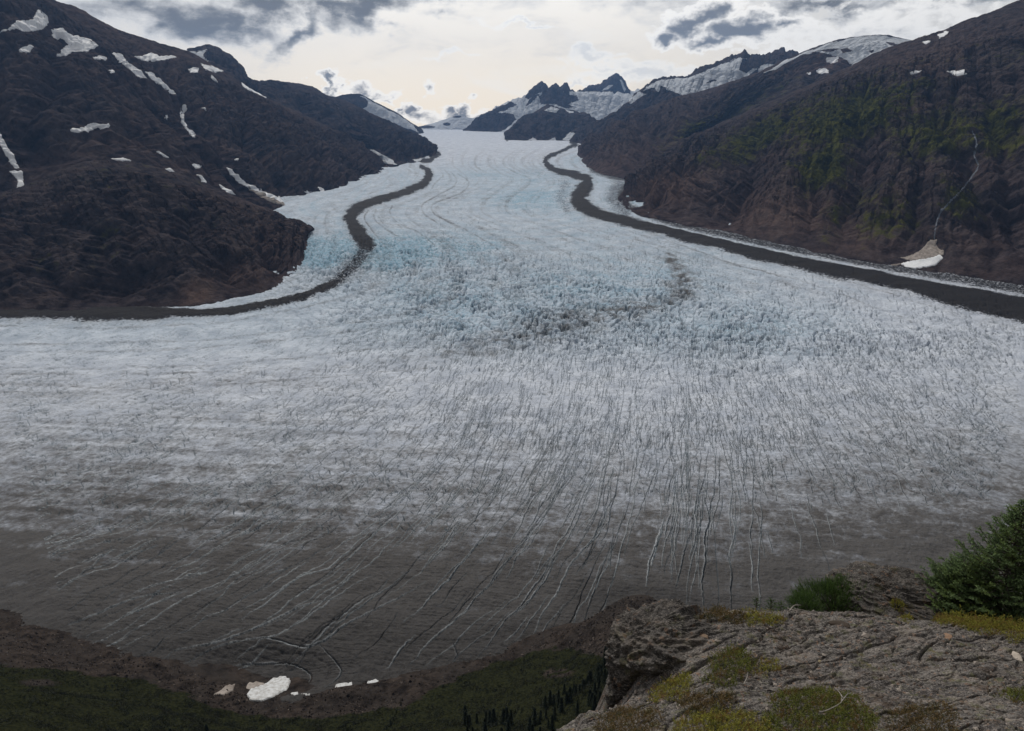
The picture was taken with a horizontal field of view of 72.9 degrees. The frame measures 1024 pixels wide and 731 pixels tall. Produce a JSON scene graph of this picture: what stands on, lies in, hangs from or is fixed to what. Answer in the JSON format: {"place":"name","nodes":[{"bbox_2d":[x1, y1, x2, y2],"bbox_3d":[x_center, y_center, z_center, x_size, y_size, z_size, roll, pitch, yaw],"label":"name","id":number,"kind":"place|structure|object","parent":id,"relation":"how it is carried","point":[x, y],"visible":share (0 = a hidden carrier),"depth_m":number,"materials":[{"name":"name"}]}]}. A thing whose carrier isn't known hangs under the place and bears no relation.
{"place":"outdoors","nodes":[
{"label":"outdoors","id":0,"kind":"place"},
{"bbox_2d":[0,159,313,310],"bbox_3d":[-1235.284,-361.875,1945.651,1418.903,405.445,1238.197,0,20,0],"label":"hill","id":1,"kind":"structure","parent":0,"point":[84,235],"depth_m":1627.23,"materials":[{"name":"stone"}]},
{"bbox_2d":[0,0,387,210],"bbox_3d":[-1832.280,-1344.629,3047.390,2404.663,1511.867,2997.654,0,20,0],"label":"mountain","id":2,"kind":"structure","parent":0,"point":[49,99],"depth_m":2519.16,"materials":[{"name":"stone"}]},
{"bbox_2d":[0,134,18,168],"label":"snow patch","id":3,"kind":"object","parent":2,"relation":"on","point":[9,154],"visible":0.98,"depth_m":1982.07,"materials":[{"name":"snow"}]},
{"bbox_2d":[9,170,23,187],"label":"snow patch","id":4,"kind":"object","parent":2,"relation":"on","point":[18,175],"visible":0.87,"depth_m":1961.65,"materials":[{"name":"snow"}]},
{"bbox_2d":[0,9,48,32],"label":"snow patch","id":5,"kind":"object","parent":2,"relation":"on","point":[35,24],"visible":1,"depth_m":2495.83,"materials":[{"name":"snow"}]},
{"bbox_2d":[19,45,33,52],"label":"snow patch","id":6,"kind":"object","parent":2,"relation":"on","point":[27,49],"visible":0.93,"depth_m":2356.37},
{"bbox_2d":[52,28,98,56],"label":"snow patch","id":7,"kind":"object","parent":2,"relation":"on","point":[79,44],"visible":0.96,"depth_m":2597.23,"materials":[{"name":"snow"}]},
{"bbox_2d":[70,123,109,132],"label":"snow patch","id":8,"kind":"object","parent":2,"relation":"on","point":[90,127],"visible":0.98,"depth_m":2139.94,"materials":[{"name":"snow"}]},
{"bbox_2d":[93,55,106,60],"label":"snow patch","id":9,"kind":"object","parent":2,"relation":"on","point":[99,57],"visible":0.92,"depth_m":2566.87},
{"bbox_2d":[111,158,130,160],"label":"snow patch","id":10,"kind":"object","parent":2,"relation":"on","point":[120,159],"visible":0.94,"depth_m":2080.47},
{"bbox_2d":[112,52,146,77],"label":"snow patch","id":11,"kind":"object","parent":2,"relation":"on","point":[131,67],"visible":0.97,"depth_m":2649.43,"materials":[{"name":"snow"}]},
{"bbox_2d":[134,53,175,61],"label":"snow patch","id":12,"kind":"object","parent":2,"relation":"on","point":[152,57],"visible":1,"depth_m":2980.18,"materials":[{"name":"snow"}]},
{"bbox_2d":[145,71,175,93],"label":"snow patch","id":13,"kind":"object","parent":2,"relation":"on","point":[152,76],"visible":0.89,"depth_m":2701.88,"materials":[{"name":"snow"}]},
{"bbox_2d":[180,104,195,137],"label":"snow patch","id":14,"kind":"object","parent":2,"relation":"on","point":[184,109],"visible":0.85,"depth_m":2631.56,"materials":[{"name":"snow"}]},
{"bbox_2d":[188,67,198,72],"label":"snow patch","id":15,"kind":"object","parent":2,"relation":"on","point":[194,70],"visible":0.92,"depth_m":3125.34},
{"bbox_2d":[197,174,206,182],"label":"snow patch","id":16,"kind":"object","parent":2,"relation":"on","point":[202,178],"visible":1,"depth_m":2270.86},
{"bbox_2d":[201,63,222,72],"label":"snow patch","id":17,"kind":"object","parent":2,"relation":"on","point":[211,68],"visible":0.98,"depth_m":3290.74,"materials":[{"name":"snow"}]},
{"bbox_2d":[219,184,234,194],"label":"snow patch","id":18,"kind":"object","parent":2,"relation":"on","point":[226,189],"visible":0.91,"depth_m":2333.14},
{"bbox_2d":[242,83,266,97],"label":"snow patch","id":19,"kind":"object","parent":2,"relation":"on","point":[246,87],"visible":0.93,"depth_m":3559.89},
{"bbox_2d":[227,168,282,201],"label":"snow patch","id":20,"kind":"object","parent":2,"relation":"on","point":[241,181],"visible":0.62,"depth_m":2499.21,"materials":[{"name":"snow"}]},
{"bbox_2d":[248,187,284,205],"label":"snow patch","id":21,"kind":"object","parent":2,"relation":"on","point":[272,200],"visible":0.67,"depth_m":2494.22,"materials":[{"name":"snow"}]},
{"bbox_2d":[187,44,296,108],"bbox_3d":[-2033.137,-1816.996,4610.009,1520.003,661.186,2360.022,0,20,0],"label":"mountain","id":22,"kind":"structure","parent":0,"point":[224,61],"depth_m":4471.02,"materials":[{"name":"stone"}]},
{"bbox_2d":[0,595,654,730],"bbox_3d":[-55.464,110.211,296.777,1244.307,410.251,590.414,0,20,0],"label":"hillside","id":23,"kind":"structure","parent":0,"point":[228,674],"depth_m":486.25,"materials":[{"name":"plant"}]},
{"bbox_2d":[214,684,234,694],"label":"snow patch","id":24,"kind":"object","parent":23,"relation":"on","point":[224,691],"visible":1,"depth_m":502.11,"materials":[{"name":"snow"}]},
{"bbox_2d":[246,681,263,688],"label":"snow patch","id":25,"kind":"object","parent":23,"relation":"on","point":[250,685],"visible":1,"depth_m":515.80,"materials":[{"name":"snow"}]},
{"bbox_2d":[247,676,289,701],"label":"snow patch","id":26,"kind":"object","parent":23,"relation":"on","point":[272,687],"visible":1,"depth_m":509.80,"materials":[{"name":"snow"}]},
{"bbox_2d":[0,646,604,730],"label":"alder scrub","id":27,"kind":"object","parent":23,"relation":"on","point":[154,719],"visible":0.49,"depth_m":440.10,"materials":[{"name":"green plant"}]},
{"bbox_2d":[0,596,656,718],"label":"rubble","id":28,"kind":"object","parent":23,"relation":"on","point":[410,681],"visible":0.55,"depth_m":504.41,"materials":[{"name":"gravel"}]},
{"bbox_2d":[335,682,351,687],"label":"snow patch","id":29,"kind":"object","parent":23,"relation":"on","point":[343,684],"visible":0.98,"depth_m":511.41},
{"bbox_2d":[462,710,467,725],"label":"conifer tree","id":30,"kind":"object","parent":23,"relation":"on","point":[464,717],"visible":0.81,"depth_m":414.78,"materials":[{"name":"green plant"}]},
{"bbox_2d":[461,705,468,721],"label":"conifer tree","id":31,"kind":"object","parent":23,"relation":"on","point":[465,706],"visible":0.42,"depth_m":424.43,"materials":[{"name":"green plant"}]},
{"bbox_2d":[465,714,470,726],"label":"conifer tree","id":32,"kind":"object","parent":23,"relation":"on","point":[468,722],"visible":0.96,"depth_m":407.40,"materials":[{"name":"green plant"}]},
{"bbox_2d":[487,710,491,725],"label":"conifer tree","id":33,"kind":"object","parent":23,"relation":"on","point":[489,716],"visible":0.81,"depth_m":403.16,"materials":[{"name":"green plant"}]},
{"bbox_2d":[489,707,496,725],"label":"conifer tree","id":34,"kind":"object","parent":23,"relation":"on","point":[493,717],"visible":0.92,"depth_m":399.06,"materials":[{"name":"green plant"}]},
{"bbox_2d":[499,708,504,724],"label":"conifer tree","id":35,"kind":"object","parent":23,"relation":"on","point":[502,715],"visible":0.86,"depth_m":391.49,"materials":[{"name":"green plant"}]},
{"bbox_2d":[504,706,508,724],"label":"conifer tree","id":36,"kind":"object","parent":23,"relation":"on","point":[506,714],"visible":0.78,"depth_m":383.95,"materials":[{"name":"green plant"}]},
{"bbox_2d":[505,719,510,730],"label":"conifer tree","id":37,"kind":"object","parent":23,"relation":"on","point":[508,725],"visible":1,"depth_m":359.20,"materials":[{"name":"green plant"}]},
{"bbox_2d":[509,709,513,724],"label":"conifer tree","id":38,"kind":"object","parent":23,"relation":"on","point":[511,719],"visible":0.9,"depth_m":382.09,"materials":[{"name":"green plant"}]},
{"bbox_2d":[526,717,530,730],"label":"conifer tree","id":39,"kind":"object","parent":23,"relation":"on","point":[529,724],"visible":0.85,"depth_m":359.24,"materials":[{"name":"green plant"}]},
{"bbox_2d":[531,707,537,724],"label":"conifer tree","id":40,"kind":"object","parent":23,"relation":"on","point":[534,718],"visible":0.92,"depth_m":368.61,"materials":[{"name":"green plant"}]},
{"bbox_2d":[542,695,546,708],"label":"conifer tree","id":41,"kind":"object","parent":23,"relation":"on","point":[545,701],"visible":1,"depth_m":391.27,"materials":[{"name":"green plant"}]},
{"bbox_2d":[547,690,551,705],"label":"conifer tree","id":42,"kind":"object","parent":23,"relation":"on","point":[549,698],"visible":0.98,"depth_m":393.16,"materials":[{"name":"green plant"}]},
{"bbox_2d":[549,714,555,730],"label":"conifer tree","id":43,"kind":"object","parent":23,"relation":"on","point":[552,724],"visible":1,"depth_m":342.49,"materials":[{"name":"green plant"}]},
{"bbox_2d":[552,705,556,719],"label":"conifer tree","id":44,"kind":"object","parent":23,"relation":"on","point":[554,714],"visible":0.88,"depth_m":355.43,"materials":[{"name":"green plant"}]},
{"bbox_2d":[558,697,564,712],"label":"conifer tree","id":45,"kind":"object","parent":23,"relation":"on","point":[560,709],"visible":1,"depth_m":364.50,"materials":[{"name":"green plant"}]},
{"bbox_2d":[564,692,567,704],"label":"conifer tree","id":46,"kind":"object","parent":23,"relation":"on","point":[566,698],"visible":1,"depth_m":373.61,"materials":[{"name":"green plant"}]},
{"bbox_2d":[566,686,572,702],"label":"conifer tree","id":47,"kind":"object","parent":23,"relation":"on","point":[570,695],"visible":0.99,"depth_m":372.42,"materials":[{"name":"green plant"}]},
{"bbox_2d":[573,685,577,695],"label":"conifer tree","id":48,"kind":"object","parent":23,"relation":"on","point":[575,691],"visible":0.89,"depth_m":384.84,"materials":[{"name":"green plant"}]},
{"bbox_2d":[575,702,579,715],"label":"conifer tree","id":49,"kind":"object","parent":23,"relation":"on","point":[577,710],"visible":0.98,"depth_m":344.11,"materials":[{"name":"green plant"}]},
{"bbox_2d":[585,675,589,684],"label":"conifer tree","id":50,"kind":"object","parent":23,"relation":"on","point":[587,680],"visible":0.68,"depth_m":386.07,"materials":[{"name":"green plant"}]},
{"bbox_2d":[586,688,591,706],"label":"conifer tree","id":51,"kind":"object","parent":23,"relation":"on","point":[589,693],"visible":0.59,"depth_m":342.06,"materials":[{"name":"green plant"}]},
{"bbox_2d":[587,692,593,707],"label":"conifer tree","id":52,"kind":"object","parent":23,"relation":"on","point":[591,696],"visible":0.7,"depth_m":333.75,"materials":[{"name":"green plant"}]},
{"bbox_2d":[588,669,592,683],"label":"conifer tree","id":53,"kind":"object","parent":23,"relation":"on","point":[590,676],"visible":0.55,"depth_m":391.09,"materials":[{"name":"green plant"}]},
{"bbox_2d":[590,694,596,710],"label":"conifer tree","id":54,"kind":"object","parent":23,"relation":"on","point":[594,700],"visible":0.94,"depth_m":329.14,"materials":[{"name":"green plant"}]},
{"bbox_2d":[599,665,602,679],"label":"conifer tree","id":55,"kind":"object","parent":23,"relation":"on","point":[601,669],"visible":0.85,"depth_m":370.93,"materials":[{"name":"green plant"}]},
{"bbox_2d":[600,668,605,683],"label":"conifer tree","id":56,"kind":"object","parent":23,"relation":"on","point":[604,677],"visible":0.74,"depth_m":352.74,"materials":[{"name":"green plant"}]},
{"bbox_2d":[602,653,605,667],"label":"conifer tree","id":57,"kind":"object","parent":23,"relation":"on","point":[604,661],"visible":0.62,"depth_m":410.71,"materials":[{"name":"green plant"}]},
{"bbox_2d":[557,610,1023,730],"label":"rock outcrop","id":58,"kind":"object","parent":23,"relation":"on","point":[805,652],"visible":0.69,"depth_m":8.29,"materials":[{"name":"stone"}]},
{"bbox_2d":[592,703,667,730],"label":"heather","id":59,"kind":"object","parent":58,"relation":"on","point":[649,713],"visible":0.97,"depth_m":7.08,"materials":[{"name":"plant"}]},
{"bbox_2d":[604,598,716,708],"bbox_3d":[1.968,3.903,9.084,1.632,1.448,1.371,0,20,0],"label":"boulder","id":60,"kind":"object","parent":58,"relation":"on","point":[652,639],"visible":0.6,"depth_m":8.63,"materials":[{"name":"stone"}]},
{"bbox_2d":[647,671,694,702],"bbox_3d":[1.821,3.633,7.822,0.550,0.641,0.798,0,20,0],"label":"heather","id":61,"kind":"object","parent":58,"relation":"on","point":[669,687],"visible":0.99,"depth_m":7.82,"materials":[{"name":"plant"}]},
{"bbox_2d":[674,686,736,719],"bbox_3d":[2.009,3.564,7.215,0.637,0.663,0.822,6,21,15],"label":"heather","id":62,"kind":"object","parent":58,"relation":"on","point":[720,697],"visible":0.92,"depth_m":7.11,"materials":[{"name":"plant"}]},
{"bbox_2d":[701,703,724,730],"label":"heather","id":63,"kind":"object","parent":58,"relation":"on","point":[714,719],"visible":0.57,"depth_m":6.59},
{"bbox_2d":[667,700,773,730],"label":"heather","id":64,"kind":"object","parent":58,"relation":"on","point":[746,725],"visible":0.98,"depth_m":6.56,"materials":[{"name":"plant"}]},
{"bbox_2d":[695,603,752,626],"bbox_3d":[2.865,3.512,9.411,1.261,0.782,0.705,-9,22,-22],"label":"heather","id":65,"kind":"object","parent":58,"relation":"on","point":[721,610],"visible":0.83,"depth_m":9.20,"materials":[{"name":"plant"}]},
{"bbox_2d":[699,640,760,689],"bbox_3d":[2.502,3.408,7.945,0.564,0.522,1.169,18,27,40],"label":"heather","id":66,"kind":"object","parent":58,"relation":"on","point":[739,652],"visible":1,"depth_m":7.83,"materials":[{"name":"plant"}]},
{"bbox_2d":[751,595,762,609],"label":"conifer seedling","id":67,"kind":"object","parent":58,"relation":"on","point":[756,603],"visible":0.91,"depth_m":10.15,"materials":[{"name":"green plant"}]},
{"bbox_2d":[741,606,787,626],"bbox_3d":[3.509,3.624,9.729,0.609,1.055,1.536,8,22,21],"label":"heather","id":68,"kind":"object","parent":58,"relation":"on","point":[767,618],"visible":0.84,"depth_m":9.29,"materials":[{"name":"plant"}]},
{"bbox_2d":[749,655,783,676],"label":"heather","id":69,"kind":"object","parent":58,"relation":"on","point":[772,668],"visible":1,"depth_m":7.97,"materials":[{"name":"plant"}]},
{"bbox_2d":[760,597,781,610],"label":"conifer seedling","id":70,"kind":"object","parent":58,"relation":"on","point":[771,604],"visible":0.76,"depth_m":10.17,"materials":[{"name":"green plant"}]},
{"bbox_2d":[772,599,786,610],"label":"conifer seedling","id":71,"kind":"object","parent":58,"relation":"on","point":[778,608],"visible":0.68,"depth_m":10.31,"materials":[{"name":"green plant"}]},
{"bbox_2d":[556,609,1023,730],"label":"gravel","id":72,"kind":"structure","parent":58,"relation":"on","point":[886,699],"depth_m":8.14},
{"bbox_2d":[787,605,805,610],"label":"dead branch","id":73,"kind":"object","parent":58,"relation":"on","point":[790,609],"visible":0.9,"depth_m":9.87,"materials":[{"name":"grey wood"}]},
{"bbox_2d":[783,586,825,611],"bbox_3d":[4.610,3.720,10.884,0.680,0.426,0.693,14,25,33],"label":"juniper bush","id":74,"kind":"object","parent":58,"relation":"on","point":[808,600],"visible":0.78,"depth_m":10.89,"materials":[{"name":"green plant"}]},
{"bbox_2d":[759,681,882,730],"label":"heather","id":75,"kind":"object","parent":58,"relation":"on","point":[821,701],"visible":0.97,"depth_m":6.69,"materials":[{"name":"plant"}]},
{"bbox_2d":[818,687,856,712],"bbox_3d":[3.168,3.286,6.722,0.229,0.269,0.714,15,25,35],"label":"dead branch","id":76,"kind":"object","parent":75,"relation":"on","point":[837,704],"visible":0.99,"depth_m":6.77,"materials":[{"name":"grey wood"}]},
{"bbox_2d":[788,570,872,611],"bbox_3d":[5.234,3.686,11.198,1.519,0.705,1.136,0,20,0],"label":"juniper bush","id":77,"kind":"object","parent":58,"relation":"on","point":[829,584],"visible":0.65,"depth_m":11.13,"materials":[{"name":"green plant"}]},
{"bbox_2d":[828,620,849,627],"bbox_3d":[4.396,3.475,9.317,0.273,0.045,0.135,8,22,20],"label":"stone","id":78,"kind":"object","parent":58,"relation":"on","point":[837,622],"visible":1,"depth_m":9.30,"materials":[{"name":"stone"}]},
{"bbox_2d":[824,561,949,620],"bbox_3d":[6.121,3.994,11.369,1.874,1.076,1.411,6,21,15],"label":"boulder","id":79,"kind":"object","parent":58,"relation":"on","point":[908,589],"visible":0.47,"depth_m":11.20,"materials":[{"name":"stone"}]},
{"bbox_2d":[889,596,907,612],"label":"shrub","id":80,"kind":"object","parent":79,"relation":"on","point":[897,607],"visible":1,"depth_m":10.88,"materials":[{"name":"green plant"}]},
{"bbox_2d":[897,612,913,622],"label":"heather","id":81,"kind":"object","parent":58,"relation":"on","point":[905,617],"visible":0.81,"depth_m":10.03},
{"bbox_2d":[880,699,962,730],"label":"heather","id":82,"kind":"object","parent":58,"relation":"on","point":[916,719],"visible":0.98,"depth_m":6.51,"materials":[{"name":"plant"}]},
{"bbox_2d":[927,575,960,613],"bbox_3d":[7.079,4.053,11.664,1.177,1.210,1.264,0,20,0],"label":"fir tree","id":83,"kind":"object","parent":58,"relation":"on","point":[931,579],"visible":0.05,"depth_m":11.46,"materials":[{"name":"green plant"}]},
{"bbox_2d":[944,633,951,640],"bbox_3d":[5.793,3.618,9.234,0.192,0.032,0.101,-19,27,-41],"label":"stone","id":84,"kind":"object","parent":58,"relation":"on","point":[948,636],"visible":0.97,"depth_m":9.23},
{"bbox_2d":[919,550,1016,627],"bbox_3d":[7.255,3.865,11.230,1.882,1.789,1.875,0,20,0],"label":"fir tree","id":85,"kind":"object","parent":58,"relation":"on","point":[952,573],"visible":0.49,"depth_m":10.97,"materials":[{"name":"green plant"}]},
{"bbox_2d":[914,498,1023,629],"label":"fir tree","id":86,"kind":"object","parent":58,"relation":"on","point":[1007,560],"visible":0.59,"depth_m":10.65,"materials":[{"name":"green plant"}]},
{"bbox_2d":[959,621,980,632],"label":"heather","id":87,"kind":"object","parent":58,"relation":"on","point":[972,627],"visible":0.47,"depth_m":9.70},
{"bbox_2d":[931,604,1023,643],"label":"heather","id":88,"kind":"object","parent":58,"relation":"on","point":[1010,625],"visible":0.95,"depth_m":9.82,"materials":[{"name":"plant"}]},
{"bbox_2d":[987,686,1023,704],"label":"heather","id":89,"kind":"object","parent":58,"relation":"on","point":[1010,692],"visible":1,"depth_m":7.63,"materials":[{"name":"plant"}]},
{"bbox_2d":[1011,651,1022,661],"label":"stone","id":90,"kind":"object","parent":58,"relation":"on","point":[1015,655],"visible":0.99,"depth_m":8.88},
{"bbox_2d":[256,80,437,166],"bbox_3d":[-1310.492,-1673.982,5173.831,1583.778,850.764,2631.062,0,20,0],"label":"mountain","id":91,"kind":"structure","parent":0,"point":[389,143],"depth_m":4803.87,"materials":[{"name":"stone"}]},
{"bbox_2d":[335,94,423,133],"bbox_3d":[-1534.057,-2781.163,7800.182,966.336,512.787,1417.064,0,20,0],"label":"mountain","id":92,"kind":"structure","parent":0,"point":[372,107],"depth_m":7671.54,"materials":[{"name":"snow"}]},
{"bbox_2d":[419,116,474,129],"bbox_3d":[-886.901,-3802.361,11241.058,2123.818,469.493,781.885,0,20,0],"label":"hill","id":93,"kind":"structure","parent":0,"point":[457,122],"depth_m":11010.43,"materials":[{"name":"snow"}]},
{"bbox_2d":[0,129,1023,708],"bbox_3d":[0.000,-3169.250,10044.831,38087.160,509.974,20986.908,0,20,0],"label":"glacier","id":94,"kind":"object","parent":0,"point":[466,395],"visible":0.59,"depth_m":915.30,"materials":[{"name":"ice"}]},
{"bbox_2d":[56,0,1017,126],"label":"sky","id":95,"kind":"structure","parent":0,"point":[426,62],"materials":[{"name":"white"}]},
{"bbox_2d":[463,81,632,131],"bbox_3d":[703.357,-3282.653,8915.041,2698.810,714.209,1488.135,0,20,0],"label":"mountain","id":96,"kind":"structure","parent":0,"point":[507,115],"depth_m":8839.76,"materials":[{"name":"snow"}]},
{"bbox_2d":[504,104,595,140],"bbox_3d":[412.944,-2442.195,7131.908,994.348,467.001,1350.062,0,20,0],"label":"mountain","id":97,"kind":"structure","parent":0,"point":[549,122],"depth_m":6907.08,"materials":[{"name":"stone"}]},
{"bbox_2d":[583,73,643,94],"bbox_3d":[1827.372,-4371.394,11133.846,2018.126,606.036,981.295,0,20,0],"label":"mountain","id":98,"kind":"structure","parent":0,"point":[615,82],"depth_m":10967.02,"materials":[{"name":"stone"}]},
{"bbox_2d":[570,47,797,143],"bbox_3d":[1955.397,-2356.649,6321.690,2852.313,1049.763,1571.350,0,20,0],"label":"mountain","id":99,"kind":"structure","parent":0,"point":[743,63],"depth_m":6214.89,"materials":[{"name":"snow"}]},
{"bbox_2d":[577,35,909,178],"bbox_3d":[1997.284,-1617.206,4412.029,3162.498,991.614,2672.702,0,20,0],"label":"mountain","id":100,"kind":"structure","parent":0,"point":[633,141],"depth_m":4403.51,"materials":[{"name":"stone"}]},
{"bbox_2d":[816,68,828,73],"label":"snow patch","id":101,"kind":"object","parent":100,"relation":"on","point":[822,71],"visible":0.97,"depth_m":4343.25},
{"bbox_2d":[826,56,838,63],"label":"snow patch","id":102,"kind":"object","parent":100,"relation":"on","point":[830,60],"visible":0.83,"depth_m":4558.05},
{"bbox_2d":[618,0,1023,285],"bbox_3d":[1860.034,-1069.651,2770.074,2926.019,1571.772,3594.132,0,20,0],"label":"mountain","id":103,"kind":"structure","parent":0,"point":[870,158],"depth_m":2285.49,"materials":[{"name":"stone"}]},
{"bbox_2d":[910,70,921,74],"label":"snow patch","id":104,"kind":"object","parent":103,"relation":"on","point":[915,72],"visible":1,"depth_m":2655.71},
{"bbox_2d":[900,239,943,260],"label":"fan","id":105,"kind":"object","parent":103,"relation":"on","point":[930,249],"visible":1,"depth_m":1778.81},
{"bbox_2d":[901,255,942,268],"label":"snow patch","id":106,"kind":"object","parent":103,"relation":"on","point":[927,262],"visible":1,"depth_m":1753.33,"materials":[{"name":"snow"}]},
{"bbox_2d":[937,31,948,37],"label":"snow patch","id":107,"kind":"object","parent":103,"relation":"on","point":[943,34],"visible":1,"depth_m":2972.64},
{"bbox_2d":[934,130,978,238],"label":"mountain stream","id":108,"kind":"structure","parent":103,"relation":"on","point":[942,209],"depth_m":1919.84,"materials":[{"name":"white liquid"}]},
{"bbox_2d":[947,69,966,75],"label":"snow patch","id":109,"kind":"object","parent":103,"relation":"on","point":[958,73],"visible":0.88,"depth_m":2421.62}
]}

